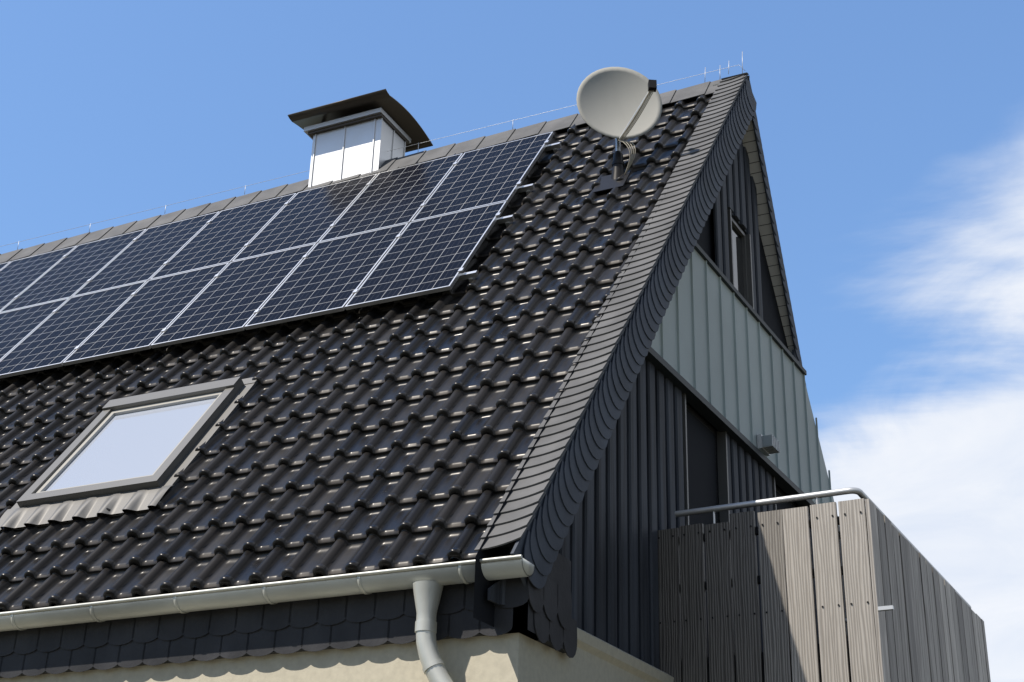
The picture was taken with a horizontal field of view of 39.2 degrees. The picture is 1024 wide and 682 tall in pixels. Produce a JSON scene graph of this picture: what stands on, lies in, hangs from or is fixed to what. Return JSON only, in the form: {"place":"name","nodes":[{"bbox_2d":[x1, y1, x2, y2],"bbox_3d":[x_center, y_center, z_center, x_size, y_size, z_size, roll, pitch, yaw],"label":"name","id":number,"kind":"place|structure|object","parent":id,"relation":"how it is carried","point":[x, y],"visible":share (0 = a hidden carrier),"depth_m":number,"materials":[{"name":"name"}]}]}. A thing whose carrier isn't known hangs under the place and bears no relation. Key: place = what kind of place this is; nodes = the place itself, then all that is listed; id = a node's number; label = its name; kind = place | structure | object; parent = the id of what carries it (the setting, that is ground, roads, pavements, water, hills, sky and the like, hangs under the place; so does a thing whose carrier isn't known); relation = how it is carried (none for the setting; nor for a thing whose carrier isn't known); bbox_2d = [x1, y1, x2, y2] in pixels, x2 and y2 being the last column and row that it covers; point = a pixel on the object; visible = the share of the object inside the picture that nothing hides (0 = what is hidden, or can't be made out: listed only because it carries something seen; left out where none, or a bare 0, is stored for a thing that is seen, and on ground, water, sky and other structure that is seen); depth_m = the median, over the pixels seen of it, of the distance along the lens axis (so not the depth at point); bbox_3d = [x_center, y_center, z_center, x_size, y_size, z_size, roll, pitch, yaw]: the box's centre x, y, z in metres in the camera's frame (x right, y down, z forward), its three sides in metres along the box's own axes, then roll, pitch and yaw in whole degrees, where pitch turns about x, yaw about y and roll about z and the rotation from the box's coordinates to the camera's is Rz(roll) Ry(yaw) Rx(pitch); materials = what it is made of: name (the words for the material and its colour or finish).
{"place":"outdoors","nodes":[
{"label":"outdoors","id":0,"kind":"place"},
{"bbox_2d":[0,96,761,611],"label":"roof underlay","id":1,"kind":"object","parent":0,"point":[500,552],"visible":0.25,"depth_m":8.78,"materials":[{"name":"black"}]},
{"bbox_2d":[0,261,10,269],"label":"solar panel","id":2,"kind":"object","parent":1,"relation":"attached to","point":[2,265],"visible":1,"depth_m":17.28,"materials":[{"name":"blue glass"}]},
{"bbox_2d":[0,298,69,360],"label":"solar panel","id":3,"kind":"object","parent":1,"relation":"attached to","point":[18,326],"visible":1,"depth_m":14.91,"materials":[{"name":"blue glass"}]},
{"bbox_2d":[0,246,76,310],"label":"solar panel","id":4,"kind":"object","parent":1,"relation":"attached to","point":[18,276],"visible":1,"depth_m":16.63,"materials":[{"name":"blue glass"}]},
{"bbox_2d":[0,281,146,378],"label":"solar panel","id":5,"kind":"object","parent":1,"relation":"attached to","point":[59,335],"visible":1,"depth_m":14.18,"materials":[{"name":"blue glass"}]},
{"bbox_2d":[0,229,146,312],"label":"solar panel","id":6,"kind":"object","parent":1,"relation":"attached to","point":[71,273],"visible":1,"depth_m":15.97,"materials":[{"name":"blue glass"}]},
{"bbox_2d":[11,377,257,508],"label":"roof window","id":7,"kind":"structure","parent":1,"relation":"in","point":[142,441],"depth_m":11.24,"materials":[{"name":"grey glass"}]},
{"bbox_2d":[11,377,257,508],"bbox_3d":[-2.938,0.807,11.320,1.530,1.269,1.005,-10,-27,24],"label":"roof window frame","id":8,"kind":"structure","parent":7,"relation":"in","point":[138,442],"depth_m":11.24,"materials":[{"name":"grey metal"}]},
{"bbox_2d":[72,211,219,296],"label":"solar panel","id":9,"kind":"object","parent":1,"relation":"attached to","point":[146,254],"visible":1,"depth_m":15.56,"materials":[{"name":"blue glass"}]},
{"bbox_2d":[63,263,229,365],"bbox_3d":[-3.483,-0.274,13.828,1.000,1.350,1.006,-10,-27,24],"label":"solar panel","id":10,"kind":"object","parent":1,"relation":"attached to","point":[144,315],"visible":1,"depth_m":13.74,"materials":[{"name":"blue glass"}]},
{"bbox_2d":[150,193,296,279],"bbox_3d":[-3.020,-1.107,15.200,1.000,1.350,1.006,-10,-27,24],"label":"solar panel","id":11,"kind":"object","parent":1,"relation":"attached to","point":[224,236],"visible":1,"depth_m":15.15,"materials":[{"name":"blue glass"}]},
{"bbox_2d":[151,243,315,348],"bbox_3d":[-2.563,-0.438,13.418,1.000,1.350,1.006,-10,-27,24],"label":"solar panel","id":12,"kind":"object","parent":1,"relation":"attached to","point":[232,297],"visible":1,"depth_m":13.33,"materials":[{"name":"blue glass"}]},
{"bbox_2d":[14,132,561,349],"bbox_3d":[-4.586,-0.479,15.207,10.430,2.564,1.853,-10,-27,24],"label":"solar panel","id":13,"kind":"object","parent":1,"relation":"attached to","point":[490,175],"visible":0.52,"depth_m":13.88,"materials":[{"name":"blue glass"}]},
{"bbox_2d":[232,174,377,261],"bbox_3d":[-2.100,-1.270,14.790,1.000,1.350,1.006,-10,-27,24],"label":"solar panel","id":14,"kind":"object","parent":1,"relation":"attached to","point":[305,218],"visible":1,"depth_m":14.73,"materials":[{"name":"blue glass"}]},
{"bbox_2d":[245,223,408,329],"bbox_3d":[-1.644,-0.601,13.009,1.000,1.350,1.006,-10,-27,24],"label":"solar panel","id":15,"kind":"object","parent":1,"relation":"attached to","point":[327,277],"visible":1,"depth_m":12.92,"materials":[{"name":"blue glass"}]},
{"bbox_2d":[0,94,712,611],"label":"roof tiles","id":16,"kind":"object","parent":1,"relation":"on","point":[386,434],"visible":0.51,"depth_m":10.53,"materials":[{"name":"black ceramic"}]},
{"bbox_2d":[0,485,171,529],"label":"skylight flashing","id":17,"kind":"object","parent":16,"relation":"on","point":[121,502],"visible":1,"depth_m":10.57,"materials":[{"name":"grey metal"}]},
{"bbox_2d":[288,89,432,186],"bbox_3d":[-1.740,-1.915,16.231,1.280,1.210,1.105,-10,-27,24],"label":"chimney","id":18,"kind":"object","parent":1,"relation":"on","point":[361,134],"visible":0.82,"depth_m":16.08,"materials":[{"name":"silver metal"}]},
{"bbox_2d":[0,75,743,263],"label":"ridge slates","id":19,"kind":"object","parent":1,"relation":"on","point":[668,97],"visible":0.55,"depth_m":15.92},
{"bbox_2d":[0,51,742,249],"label":"lightning conductor","id":20,"kind":"object","parent":19,"relation":"on","point":[390,150],"visible":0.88,"depth_m":15.84,"materials":[{"name":"silver metal"}]},
{"bbox_2d":[319,153,462,241],"bbox_3d":[-1.181,-1.433,14.381,1.000,1.350,1.006,-10,-27,24],"label":"solar panel","id":21,"kind":"object","parent":1,"relation":"attached to","point":[394,197],"visible":1,"depth_m":14.32,"materials":[{"name":"blue glass"}]},
{"bbox_2d":[345,201,507,309],"bbox_3d":[-0.724,-0.765,12.599,1.000,1.350,1.006,-10,-27,24],"label":"solar panel","id":22,"kind":"object","parent":1,"relation":"attached to","point":[427,256],"visible":1,"depth_m":12.50,"materials":[{"name":"blue glass"}]},
{"bbox_2d":[576,67,661,192],"bbox_3d":[1.012,-1.960,13.042,0.791,1.398,0.463,-10,-27,24],"label":"satellite dish","id":23,"kind":"object","parent":1,"relation":"attached to","point":[618,104],"visible":0.99,"depth_m":13.20,"materials":[{"name":"silver metal"}]},
{"bbox_2d":[713,80,793,352],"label":"verge soffit","id":24,"kind":"structure","parent":1,"relation":"attached to","point":[764,219],"depth_m":14.39,"materials":[{"name":"white"}]},
{"bbox_2d":[474,72,785,550],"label":"verge slates","id":25,"kind":"object","parent":24,"relation":"attached to","point":[522,504],"visible":0.47,"depth_m":10.07,"materials":[{"name":"grey stone"}]},
{"bbox_2d":[0,0,1023,681],"label":"sky","id":26,"kind":"structure","parent":0,"point":[892,131],"materials":[{"name":"blue"}]},
{"label":"ground","id":27,"kind":"structure","parent":0,"visible":0},
{"bbox_2d":[0,627,673,681],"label":"cream wall","id":28,"kind":"structure","parent":27,"relation":"on","point":[514,657],"depth_m":8.61,"materials":[{"name":"beige paint"}]},
{"bbox_2d":[0,540,576,677],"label":"eave fascia slates","id":29,"kind":"object","parent":28,"relation":"on","point":[543,615],"visible":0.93,"depth_m":8.77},
{"bbox_2d":[0,554,534,631],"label":"rain gutter","id":30,"kind":"object","parent":29,"relation":"attached to","point":[461,572],"visible":0.98,"depth_m":8.74,"materials":[{"name":"metal"}]},
{"bbox_2d":[412,580,452,681],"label":"downpipe","id":31,"kind":"object","parent":28,"relation":"attached to","point":[427,595],"visible":1,"depth_m":8.19,"materials":[{"name":"metal"}]},
{"bbox_2d":[473,188,797,656],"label":"gable backing","id":32,"kind":"object","parent":28,"relation":"on","point":[702,468],"visible":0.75,"depth_m":11.70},
{"bbox_2d":[510,75,805,588],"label":"barge slates","id":33,"kind":"object","parent":32,"relation":"attached to","point":[538,544],"visible":0.77,"depth_m":10.22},
{"bbox_2d":[487,139,847,669],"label":"gable boards","id":34,"kind":"object","parent":32,"relation":"attached to","point":[632,502],"visible":0.27,"depth_m":10.21,"materials":[{"name":"black wood"}]},
{"bbox_2d":[645,243,840,538],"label":"wall cladding","id":35,"kind":"structure","parent":32,"relation":"attached to","point":[721,356],"depth_m":12.66,"materials":[{"name":"grey metal"}]},
{"bbox_2d":[757,434,779,455],"bbox_3d":[2.283,0.920,12.800,0.136,0.130,0.220,-12,-28,26],"label":"wall lamp","id":36,"kind":"object","parent":35,"relation":"attached to","point":[767,445],"visible":1,"depth_m":12.74,"materials":[{"name":"silver metal"}]},
{"bbox_2d":[682,209,804,637],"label":"gable windows","id":37,"kind":"structure","parent":32,"relation":"in","point":[740,264],"depth_m":13.08,"materials":[{"name":"black glass"}]},
{"bbox_2d":[657,487,990,681],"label":"balcony","id":38,"kind":"structure","parent":32,"relation":"attached to","point":[912,616],"depth_m":9.88,"materials":[{"name":"grey wood"}]}
]}

